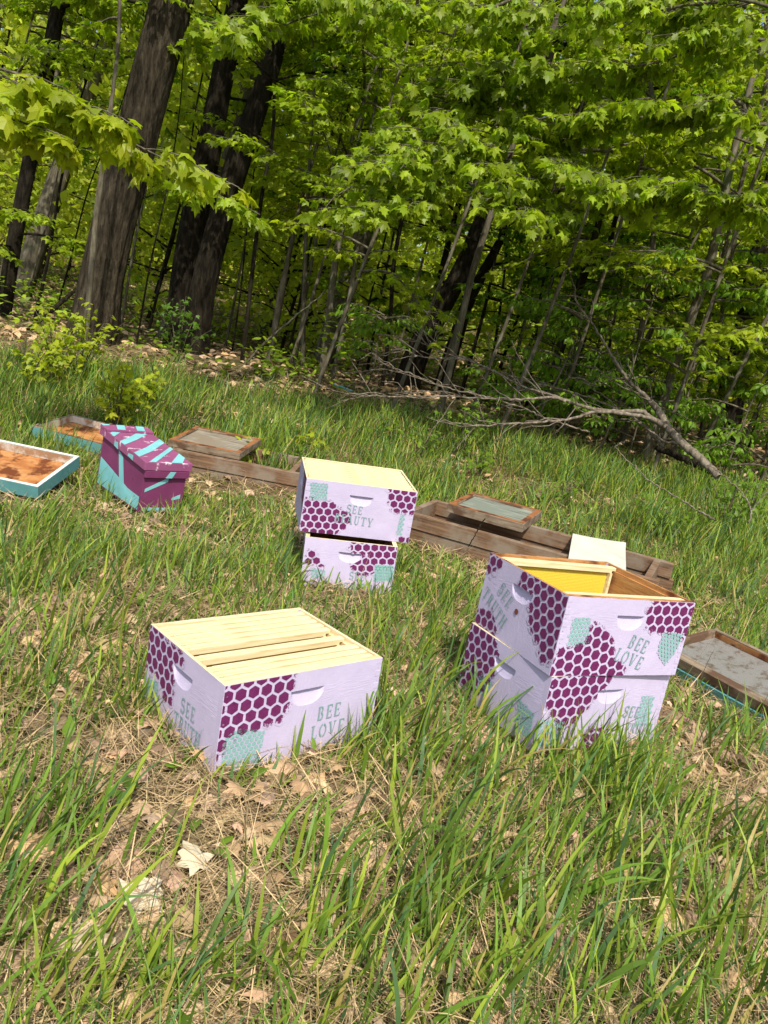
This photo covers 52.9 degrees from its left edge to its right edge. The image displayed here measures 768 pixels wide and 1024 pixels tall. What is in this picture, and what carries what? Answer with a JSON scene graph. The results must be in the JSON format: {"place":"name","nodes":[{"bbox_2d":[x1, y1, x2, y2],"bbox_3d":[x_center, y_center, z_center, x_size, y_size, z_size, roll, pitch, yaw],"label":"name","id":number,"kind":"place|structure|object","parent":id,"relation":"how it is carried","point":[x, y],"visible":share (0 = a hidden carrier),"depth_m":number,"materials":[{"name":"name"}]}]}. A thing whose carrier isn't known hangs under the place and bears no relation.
{"place":"outdoors","nodes":[
{"label":"outdoors","id":0,"kind":"place"},
{"bbox_2d":[0,223,767,1023],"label":"ground","id":1,"kind":"structure","parent":0,"point":[232,487],"depth_m":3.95,"materials":[{"name":"green plant"}]},
{"bbox_2d":[6,340,68,391],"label":"shrub","id":2,"kind":"object","parent":1,"relation":"on","point":[44,363],"visible":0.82,"depth_m":6.23,"materials":[{"name":"green plant"}]},
{"bbox_2d":[0,440,78,498],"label":"upturned cover","id":3,"kind":"object","parent":1,"relation":"on","point":[29,471],"visible":1,"depth_m":4.20,"materials":[{"name":"teal paint"}]},
{"bbox_2d":[11,301,95,386],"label":"shrub","id":4,"kind":"object","parent":1,"relation":"on","point":[64,342],"visible":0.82,"depth_m":6.56,"materials":[{"name":"green plant"}]},
{"bbox_2d":[0,0,125,126],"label":"young maple","id":5,"kind":"object","parent":1,"relation":"on","point":[29,50],"visible":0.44,"depth_m":8.72,"materials":[{"name":"green plant"}]},
{"bbox_2d":[30,414,112,452],"bbox_3d":[-2.097,-0.554,5.459,0.560,0.072,0.490,15,19,7],"label":"upturned cover","id":6,"kind":"object","parent":1,"relation":"on","point":[81,422],"visible":0.4,"depth_m":5.51,"materials":[{"name":"teal paint"}]},
{"bbox_2d":[0,0,145,316],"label":"sapling","id":7,"kind":"object","parent":1,"relation":"on","point":[98,66],"visible":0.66,"depth_m":8.81,"materials":[{"name":"green plant"}]},
{"bbox_2d":[0,9,161,280],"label":"woodland tree","id":8,"kind":"object","parent":1,"relation":"on","point":[59,232],"visible":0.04,"depth_m":18.95,"materials":[{"name":"green plant"}]},
{"bbox_2d":[48,297,124,379],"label":"shrub","id":9,"kind":"object","parent":1,"relation":"on","point":[97,351],"visible":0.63,"depth_m":6.91,"materials":[{"name":"green plant"}]},
{"bbox_2d":[0,1,192,274],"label":"woodland tree","id":10,"kind":"object","parent":1,"relation":"on","point":[8,177],"visible":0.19,"depth_m":14.44,"materials":[{"name":"green plant"}]},
{"bbox_2d":[0,0,196,316],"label":"broadleaf tree","id":11,"kind":"object","parent":1,"relation":"on","point":[17,215],"visible":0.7,"depth_m":8.94,"materials":[{"name":"green plant"}]},
{"bbox_2d":[62,45,162,331],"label":"sapling","id":12,"kind":"object","parent":1,"relation":"on","point":[111,52],"visible":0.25,"depth_m":10.29,"materials":[{"name":"grey plant"}]},
{"bbox_2d":[5,0,229,346],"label":"broadleaf tree","id":13,"kind":"object","parent":1,"relation":"on","point":[151,79],"visible":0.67,"depth_m":8.39,"materials":[{"name":"brown plant"}]},
{"bbox_2d":[90,356,155,424],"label":"shrub","id":14,"kind":"object","parent":1,"relation":"on","point":[125,401],"visible":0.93,"depth_m":5.68,"materials":[{"name":"green plant"}]},
{"bbox_2d":[0,0,250,300],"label":"woodland tree","id":15,"kind":"object","parent":1,"relation":"on","point":[31,244],"visible":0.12,"depth_m":12.05,"materials":[{"name":"green plant"}]},
{"bbox_2d":[22,1,228,242],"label":"woodland tree","id":16,"kind":"object","parent":1,"relation":"on","point":[72,227],"visible":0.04,"depth_m":15.97,"materials":[{"name":"green plant"}]},
{"bbox_2d":[66,0,194,355],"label":"broadleaf tree","id":17,"kind":"object","parent":1,"relation":"on","point":[80,31],"visible":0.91,"depth_m":7.72,"materials":[{"name":"grey plant"}]},
{"bbox_2d":[0,68,274,242],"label":"overhanging maple","id":18,"kind":"object","parent":1,"relation":"on","point":[65,117],"visible":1,"depth_m":4.16,"materials":[{"name":"green plant"}]},
{"bbox_2d":[97,424,192,512],"bbox_3d":[-1.353,-0.246,4.316,0.539,0.348,0.288,26,18,40],"label":"nucleus hive","id":19,"kind":"object","parent":1,"relation":"on","point":[146,464],"visible":0.97,"depth_m":4.20,"materials":[{"name":"paint"}]},
{"bbox_2d":[5,0,358,326],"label":"woodland tree","id":20,"kind":"object","parent":1,"relation":"on","point":[199,5],"visible":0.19,"depth_m":12.53,"materials":[{"name":"green plant"}]},
{"bbox_2d":[82,0,285,330],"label":"sapling","id":21,"kind":"object","parent":1,"relation":"on","point":[106,102],"visible":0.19,"depth_m":11.14,"materials":[{"name":"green plant"}]},
{"bbox_2d":[155,297,215,366],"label":"shrub","id":22,"kind":"object","parent":1,"relation":"on","point":[168,318],"visible":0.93,"depth_m":8.47,"materials":[{"name":"green plant"}]},
{"bbox_2d":[57,0,343,317],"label":"woodland tree","id":23,"kind":"object","parent":1,"relation":"on","point":[166,221],"visible":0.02,"depth_m":15.35,"materials":[{"name":"green plant"}]},
{"bbox_2d":[128,0,295,345],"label":"broadleaf tree","id":24,"kind":"object","parent":1,"relation":"on","point":[191,229],"visible":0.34,"depth_m":9.91,"materials":[{"name":"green plant"}]},
{"bbox_2d":[171,447,300,492],"bbox_3d":[-0.875,-0.293,5.345,1.108,0.184,0.486,11,16,2],"label":"rail stand","id":25,"kind":"object","parent":1,"relation":"on","point":[202,463],"visible":0.3,"depth_m":5.11,"materials":[{"name":"brown wood"}]},
{"bbox_2d":[168,426,260,459],"bbox_3d":[-1.165,-0.485,5.361,0.500,0.049,0.470,11,19,6],"label":"hive lid","id":26,"kind":"object","parent":25,"relation":"on","point":[215,442],"visible":1,"depth_m":5.30,"materials":[{"name":"brown wood"}]},
{"bbox_2d":[145,0,328,238],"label":"woodland tree","id":27,"kind":"object","parent":1,"relation":"on","point":[172,213],"visible":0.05,"depth_m":13.88,"materials":[{"name":"green plant"}]},
{"bbox_2d":[144,607,382,773],"bbox_3d":[-0.346,0.479,2.185,0.508,0.245,0.417,-1,15,-42],"label":"hive box","id":28,"kind":"object","parent":1,"relation":"on","point":[262,713],"visible":0.73,"depth_m":2.01,"materials":[{"name":"purple paint"}]},
{"bbox_2d":[171,619,316,641],"bbox_3d":[-0.411,0.450,2.259,0.481,0.232,0.035,-1,15,-42],"label":"hive frame","id":29,"kind":"object","parent":28,"relation":"in","point":[243,630],"visible":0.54,"depth_m":2.22,"materials":[{"name":"brown wood"}]},
{"bbox_2d":[176,623,323,646],"bbox_3d":[-0.390,0.459,2.233,0.481,0.232,0.035,-1,15,-41],"label":"hive frame","id":30,"kind":"object","parent":28,"relation":"in","point":[181,643],"visible":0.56,"depth_m":2.19,"materials":[{"name":"brown wood"}]},
{"bbox_2d":[182,627,329,656],"bbox_3d":[-0.367,0.467,2.209,0.481,0.232,0.034,-1,15,-42],"label":"hive frame","id":31,"kind":"object","parent":28,"relation":"in","point":[194,650],"visible":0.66,"depth_m":2.17,"materials":[{"name":"brown wood"}]},
{"bbox_2d":[195,635,343,666],"bbox_3d":[-0.323,0.485,2.159,0.481,0.232,0.034,-1,15,-42],"label":"hive frame","id":32,"kind":"object","parent":28,"relation":"in","point":[220,658],"visible":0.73,"depth_m":2.12,"materials":[{"name":"brown wood"}]},
{"bbox_2d":[207,644,358,672],"bbox_3d":[-0.277,0.502,2.111,0.481,0.232,0.034,-1,15,-42],"label":"hive frame","id":33,"kind":"object","parent":28,"relation":"in","point":[241,664],"visible":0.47,"depth_m":2.07,"materials":[{"name":"brown wood"}]},
{"bbox_2d":[214,648,366,677],"bbox_3d":[-0.255,0.511,2.086,0.481,0.232,0.035,-1,15,-41],"label":"hive frame","id":34,"kind":"object","parent":28,"relation":"in","point":[251,669],"visible":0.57,"depth_m":2.04,"materials":[{"name":"brown wood"}]},
{"bbox_2d":[125,0,438,348],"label":"woodland tree","id":35,"kind":"object","parent":1,"relation":"on","point":[265,258],"visible":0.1,"depth_m":12.99,"materials":[{"name":"green plant"}]},
{"bbox_2d":[142,0,424,355],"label":"broadleaf tree","id":36,"kind":"object","parent":1,"relation":"on","point":[210,257],"visible":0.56,"depth_m":9.43,"materials":[{"name":"brown plant"}]},
{"bbox_2d":[174,2,401,360],"bbox_3d":[-1.185,-4.634,9.140,2.525,5.996,1.446,6,13,-19],"label":"broadleaf tree","id":37,"kind":"object","parent":1,"relation":"on","point":[198,118],"visible":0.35,"depth_m":9.12,"materials":[{"name":"green plant"}]},
{"bbox_2d":[124,0,452,337],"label":"woodland tree","id":38,"kind":"object","parent":1,"relation":"on","point":[282,138],"visible":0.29,"depth_m":10.45,"materials":[{"name":"green plant"}]},
{"bbox_2d":[217,41,427,355],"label":"woodland tree","id":39,"kind":"object","parent":1,"relation":"on","point":[293,297],"visible":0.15,"depth_m":12.70,"materials":[{"name":"green plant"}]},
{"bbox_2d":[262,0,390,365],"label":"broadleaf tree","id":40,"kind":"object","parent":1,"relation":"on","point":[298,177],"visible":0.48,"depth_m":8.70,"materials":[{"name":"green plant"}]},
{"bbox_2d":[216,35,439,345],"bbox_3d":[-0.844,-6.432,15.513,5.162,6.385,4.868,20,15,38],"label":"woodland tree","id":41,"kind":"object","parent":1,"relation":"on","point":[243,294],"visible":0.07,"depth_m":15.52,"materials":[{"name":"green plant"}]},
{"bbox_2d":[195,0,461,371],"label":"broadleaf tree","id":42,"kind":"object","parent":1,"relation":"on","point":[325,83],"visible":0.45,"depth_m":8.50,"materials":[{"name":"green plant"}]},
{"bbox_2d":[231,0,429,369],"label":"young maple","id":43,"kind":"object","parent":1,"relation":"on","point":[307,120],"visible":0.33,"depth_m":9.40,"materials":[{"name":"green plant"}]},
{"bbox_2d":[285,14,378,365],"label":"sapling","id":44,"kind":"object","parent":1,"relation":"on","point":[316,58],"visible":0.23,"depth_m":8.96,"materials":[{"name":"green plant"}]},
{"bbox_2d":[243,19,432,362],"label":"broadleaf tree","id":45,"kind":"object","parent":1,"relation":"on","point":[302,67],"visible":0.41,"depth_m":9.49,"materials":[{"name":"green plant"}]},
{"bbox_2d":[301,531,397,595],"bbox_3d":[-0.180,0.192,3.705,0.416,0.245,0.508,7,13,-6],"label":"hive box","id":46,"kind":"object","parent":1,"relation":"on","point":[347,557],"visible":0.72,"depth_m":3.46,"materials":[{"name":"purple paint"}]},
{"bbox_2d":[295,457,417,542],"bbox_3d":[-0.146,-0.063,3.661,0.506,0.245,0.417,7,16,-11],"label":"hive box","id":47,"kind":"object","parent":46,"relation":"on","point":[324,506],"visible":0.76,"depth_m":3.47,"materials":[{"name":"purple paint"}]},
{"bbox_2d":[295,0,417,378],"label":"broadleaf tree","id":48,"kind":"object","parent":1,"relation":"on","point":[319,187],"visible":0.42,"depth_m":8.47,"materials":[{"name":"green plant"}]},
{"bbox_2d":[220,0,507,328],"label":"woodland tree","id":49,"kind":"object","parent":1,"relation":"on","point":[314,314],"visible":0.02,"depth_m":16.14,"materials":[{"name":"green plant"}]},
{"bbox_2d":[297,0,440,375],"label":"sapling","id":50,"kind":"object","parent":1,"relation":"on","point":[370,300],"visible":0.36,"depth_m":9.93,"materials":[{"name":"green plant"}]},
{"bbox_2d":[1,0,764,377],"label":"woods","id":51,"kind":"object","parent":1,"relation":"on","point":[267,230],"depth_m":31.24,"materials":[{"name":"green plant"}]},
{"bbox_2d":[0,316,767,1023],"bbox_3d":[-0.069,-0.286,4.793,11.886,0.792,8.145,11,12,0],"label":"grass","id":52,"kind":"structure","parent":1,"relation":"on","point":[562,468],"depth_m":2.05,"materials":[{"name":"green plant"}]},
{"bbox_2d":[0,316,767,1023],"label":"straw","id":53,"kind":"object","parent":1,"relation":"on","point":[350,1014],"visible":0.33,"depth_m":1.73,"materials":[{"name":"beige plant"}]},
{"bbox_2d":[0,195,767,1023],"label":"ground cover","id":54,"kind":"object","parent":1,"relation":"on","point":[126,781],"visible":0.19,"depth_m":8.84,"materials":[{"name":"green plant"}]},
{"bbox_2d":[332,302,437,386],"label":"leafy bush","id":55,"kind":"object","parent":1,"relation":"on","point":[376,327],"visible":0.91,"depth_m":8.64,"materials":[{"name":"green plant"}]},
{"bbox_2d":[269,0,536,393],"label":"young maple","id":56,"kind":"object","parent":1,"relation":"on","point":[435,51],"visible":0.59,"depth_m":7.60,"materials":[{"name":"green plant"}]},
{"bbox_2d":[174,0,663,424],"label":"overhanging maple","id":57,"kind":"object","parent":1,"relation":"on","point":[469,155],"visible":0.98,"depth_m":5.79,"materials":[{"name":"green plant"}]},
{"bbox_2d":[261,0,586,363],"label":"woodland tree","id":58,"kind":"object","parent":1,"relation":"on","point":[366,238],"visible":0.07,"depth_m":11.66,"materials":[{"name":"green plant"}]},
{"bbox_2d":[334,2,516,386],"bbox_3d":[0.446,-4.340,8.982,2.044,5.980,2.475,11,12,0],"label":"broadleaf tree","id":59,"kind":"object","parent":1,"relation":"on","point":[416,61],"visible":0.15,"depth_m":8.57,"materials":[{"name":"green plant"}]},
{"bbox_2d":[296,0,622,364],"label":"woodland tree","id":60,"kind":"object","parent":1,"relation":"on","point":[431,283],"visible":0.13,"depth_m":11.07,"materials":[{"name":"green plant"}]},
{"bbox_2d":[365,0,584,408],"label":"young maple","id":61,"kind":"object","parent":1,"relation":"on","point":[429,311],"visible":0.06,"depth_m":7.65,"materials":[{"name":"green plant"}]},
{"bbox_2d":[344,0,624,388],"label":"broadleaf tree","id":62,"kind":"object","parent":1,"relation":"on","point":[458,273],"visible":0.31,"depth_m":9.52,"materials":[{"name":"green plant"}]},
{"bbox_2d":[387,33,585,381],"bbox_3d":[1.300,-4.237,9.564,2.316,5.792,1.884,11,12,0],"label":"sapling","id":63,"kind":"object","parent":1,"relation":"on","point":[508,232],"visible":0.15,"depth_m":9.72,"materials":[{"name":"green plant"}]},
{"bbox_2d":[369,21,629,398],"bbox_3d":[1.423,-4.019,8.787,3.525,5.761,2.087,11,12,0],"label":"sapling","id":64,"kind":"object","parent":1,"relation":"on","point":[449,234],"visible":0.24,"depth_m":9.17,"materials":[{"name":"green plant"}]},
{"bbox_2d":[374,33,634,387],"bbox_3d":[2.408,-4.180,11.798,3.708,4.856,3.990,4,14,-29],"label":"woodland tree","id":65,"kind":"object","parent":1,"relation":"on","point":[518,327],"visible":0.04,"depth_m":11.93,"materials":[{"name":"green plant"}]},
{"bbox_2d":[300,273,720,478],"bbox_3d":[1.138,-1.233,6.683,3.572,1.960,1.867,11,12,0],"label":"fallen branch","id":66,"kind":"object","parent":1,"relation":"on","point":[662,421],"visible":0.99,"depth_m":6.72,"materials":[{"name":"grey wood"}]},
{"bbox_2d":[460,208,615,414],"bbox_3d":[1.765,-2.208,8.575,1.558,2.403,1.729,11,12,0],"label":"leafy bush","id":67,"kind":"object","parent":1,"relation":"on","point":[589,228],"visible":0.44,"depth_m":8.75,"materials":[{"name":"plant"}]},
{"bbox_2d":[409,499,673,590],"bbox_3d":[0.864,0.226,4.474,1.538,0.184,0.486,16,16,23],"label":"rail stand","id":68,"kind":"object","parent":1,"relation":"on","point":[430,524],"visible":0.48,"depth_m":4.44,"materials":[{"name":"brown wood"}]},
{"bbox_2d":[446,492,541,531],"bbox_3d":[0.686,-0.006,4.755,0.475,0.055,0.450,16,16,22],"label":"hive lid","id":69,"kind":"object","parent":68,"relation":"on","point":[500,513],"visible":1,"depth_m":4.68,"materials":[{"name":"brown wood"}]},
{"bbox_2d":[568,533,625,569],"bbox_3d":[1.194,0.215,4.290,0.308,0.045,0.637,13,12,13],"label":"white panel","id":70,"kind":"object","parent":68,"relation":"on","point":[582,547],"visible":0.81,"depth_m":4.31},
{"bbox_2d":[443,0,666,407],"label":"sapling","id":71,"kind":"object","parent":1,"relation":"on","point":[499,319],"visible":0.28,"depth_m":9.21,"materials":[{"name":"green plant"}]},
{"bbox_2d":[430,0,681,388],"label":"broadleaf tree","id":72,"kind":"object","parent":1,"relation":"on","point":[486,266],"visible":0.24,"depth_m":10.00,"materials":[{"name":"green plant"}]},
{"bbox_2d":[471,292,643,435],"bbox_3d":[1.680,-1.344,7.433,1.488,1.502,1.736,18,14,32],"label":"leafy bush","id":73,"kind":"object","parent":1,"relation":"on","point":[535,307],"visible":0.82,"depth_m":7.49,"materials":[{"name":"green plant"}]},
{"bbox_2d":[458,622,669,752],"bbox_3d":[0.584,0.559,2.550,0.506,0.245,0.417,5,12,-30],"label":"hive box","id":74,"kind":"object","parent":1,"relation":"on","point":[516,673],"visible":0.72,"depth_m":2.38,"materials":[{"name":"purple paint"}]},
{"bbox_2d":[475,552,694,675],"bbox_3d":[0.637,0.326,2.497,0.508,0.245,0.417,6,12,-27],"label":"hive box","id":75,"kind":"object","parent":74,"relation":"on","point":[548,629],"visible":0.91,"depth_m":2.34,"materials":[{"name":"purple paint"}]},
{"bbox_2d":[502,557,615,593],"bbox_3d":[0.572,0.283,2.632,0.481,0.232,0.034,6,12,-26],"label":"hive frame","id":76,"kind":"object","parent":75,"relation":"in","point":[575,577],"visible":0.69,"depth_m":2.64,"materials":[{"name":"yellow wood"}]},
{"bbox_2d":[493,296,638,423],"bbox_3d":[1.981,-1.642,8.512,1.477,1.502,1.714,11,12,0],"label":"leafy bush","id":77,"kind":"object","parent":1,"relation":"on","point":[601,360],"visible":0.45,"depth_m":8.16,"materials":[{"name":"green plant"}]},
{"bbox_2d":[502,274,634,415],"bbox_3d":[2.078,-1.869,8.857,1.147,1.720,1.571,8,12,-14],"label":"leafy bush","id":78,"kind":"object","parent":1,"relation":"on","point":[608,280],"visible":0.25,"depth_m":8.52,"materials":[{"name":"green plant"}]},
{"bbox_2d":[471,7,706,411],"bbox_3d":[1.889,-3.364,7.823,2.348,5.116,2.470,11,12,0],"label":"young maple","id":79,"kind":"object","parent":1,"relation":"on","point":[673,168],"visible":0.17,"depth_m":7.78,"materials":[{"name":"green plant"}]},
{"bbox_2d":[501,232,682,435],"bbox_3d":[2.182,-1.746,7.753,1.532,2.203,1.362,18,14,31],"label":"leafy bush","id":80,"kind":"object","parent":1,"relation":"on","point":[642,295],"visible":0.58,"depth_m":7.80,"materials":[{"name":"green plant"}]},
{"bbox_2d":[427,0,767,236],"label":"overhanging maple","id":81,"kind":"object","parent":1,"relation":"on","point":[708,40],"visible":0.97,"depth_m":5.65,"materials":[{"name":"green plant"}]},
{"bbox_2d":[453,81,760,417],"bbox_3d":[2.937,-4.073,9.113,2.953,6.297,2.755,18,14,33],"label":"broadleaf tree","id":82,"kind":"object","parent":1,"relation":"on","point":[667,292],"visible":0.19,"depth_m":8.91,"materials":[{"name":"green plant"}]},
{"bbox_2d":[481,0,748,436],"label":"young maple","id":83,"kind":"object","parent":1,"relation":"on","point":[659,319],"visible":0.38,"depth_m":7.72,"materials":[{"name":"green plant"}]},
{"bbox_2d":[464,0,767,444],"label":"broadleaf tree","id":84,"kind":"object","parent":1,"relation":"on","point":[589,244],"visible":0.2,"depth_m":7.88,"materials":[{"name":"green plant"}]},
{"bbox_2d":[495,0,741,444],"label":"young maple","id":85,"kind":"object","parent":1,"relation":"on","point":[622,50],"visible":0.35,"depth_m":6.94,"materials":[{"name":"green plant"}]},
{"bbox_2d":[540,243,702,459],"bbox_3d":[2.466,-1.429,7.442,1.312,2.062,1.484,5,13,-26],"label":"leafy bush","id":86,"kind":"object","parent":1,"relation":"on","point":[680,254],"visible":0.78,"depth_m":7.38,"materials":[{"name":"green plant"}]},
{"bbox_2d":[498,0,767,418],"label":"broadleaf tree","id":87,"kind":"object","parent":1,"relation":"on","point":[581,279],"visible":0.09,"depth_m":8.56,"materials":[{"name":"green plant"}]},
{"bbox_2d":[498,0,767,369],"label":"woodland tree","id":88,"kind":"object","parent":1,"relation":"on","point":[672,227],"visible":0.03,"depth_m":11.95,"materials":[{"name":"green plant"}]},
{"bbox_2d":[537,0,767,459],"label":"broadleaf tree","id":89,"kind":"object","parent":1,"relation":"on","point":[690,318],"visible":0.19,"depth_m":7.50,"materials":[{"name":"green plant"}]},
{"bbox_2d":[576,347,733,455],"bbox_3d":[2.676,-1.079,7.817,1.278,1.203,1.208,8,12,-10],"label":"leafy bush","id":90,"kind":"object","parent":1,"relation":"on","point":[683,410],"visible":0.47,"depth_m":7.81,"materials":[{"name":"green plant"}]},
{"bbox_2d":[554,56,767,470],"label":"young maple","id":91,"kind":"object","parent":1,"relation":"on","point":[723,333],"visible":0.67,"depth_m":6.86,"materials":[{"name":"green plant"}]},
{"bbox_2d":[561,51,767,431],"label":"young maple","id":92,"kind":"object","parent":1,"relation":"on","point":[719,175],"visible":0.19,"depth_m":8.81,"materials":[{"name":"green plant"}]},
{"bbox_2d":[583,0,767,436],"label":"young maple","id":93,"kind":"object","parent":1,"relation":"on","point":[670,341],"visible":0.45,"depth_m":7.62,"materials":[{"name":"green plant"}]},
{"bbox_2d":[589,231,767,478],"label":"leafy bush","id":94,"kind":"object","parent":1,"relation":"on","point":[707,285],"visible":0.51,"depth_m":7.68,"materials":[{"name":"green plant"}]},
{"bbox_2d":[609,0,767,458],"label":"broadleaf tree","id":95,"kind":"object","parent":1,"relation":"on","point":[758,319],"visible":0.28,"depth_m":7.82,"materials":[{"name":"green plant"}]},
{"bbox_2d":[637,317,767,445],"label":"leafy bush","id":96,"kind":"object","parent":1,"relation":"on","point":[708,393],"visible":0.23,"depth_m":8.13,"materials":[{"name":"green plant"}]},
{"bbox_2d":[644,0,767,448],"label":"broadleaf tree","id":97,"kind":"object","parent":1,"relation":"on","point":[733,412],"visible":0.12,"depth_m":10.11,"materials":[{"name":"green plant"}]},
{"bbox_2d":[646,62,767,438],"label":"broadleaf tree","id":98,"kind":"object","parent":1,"relation":"on","point":[727,276],"visible":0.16,"depth_m":8.57,"materials":[{"name":"green plant"}]},
{"bbox_2d":[651,231,767,469],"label":"young maple","id":99,"kind":"object","parent":1,"relation":"on","point":[739,375],"visible":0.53,"depth_m":7.76,"materials":[{"name":"green plant"}]},
{"bbox_2d":[672,628,767,725],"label":"screened board","id":100,"kind":"object","parent":1,"relation":"on","point":[733,663],"visible":0.6,"depth_m":3.10,"materials":[{"name":"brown wood"}]},
{"bbox_2d":[679,284,767,487],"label":"leafy bush","id":101,"kind":"object","parent":1,"relation":"on","point":[738,293],"visible":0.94,"depth_m":7.10,"materials":[{"name":"green plant"}]},
{"bbox_2d":[697,470,760,534],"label":"shrub","id":102,"kind":"object","parent":1,"relation":"on","point":[736,513],"visible":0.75,"depth_m":5.92,"materials":[{"name":"green plant"}]},
{"bbox_2d":[695,345,767,479],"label":"leafy bush","id":103,"kind":"object","parent":1,"relation":"on","point":[758,426],"visible":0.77,"depth_m":7.73,"materials":[{"name":"green plant"}]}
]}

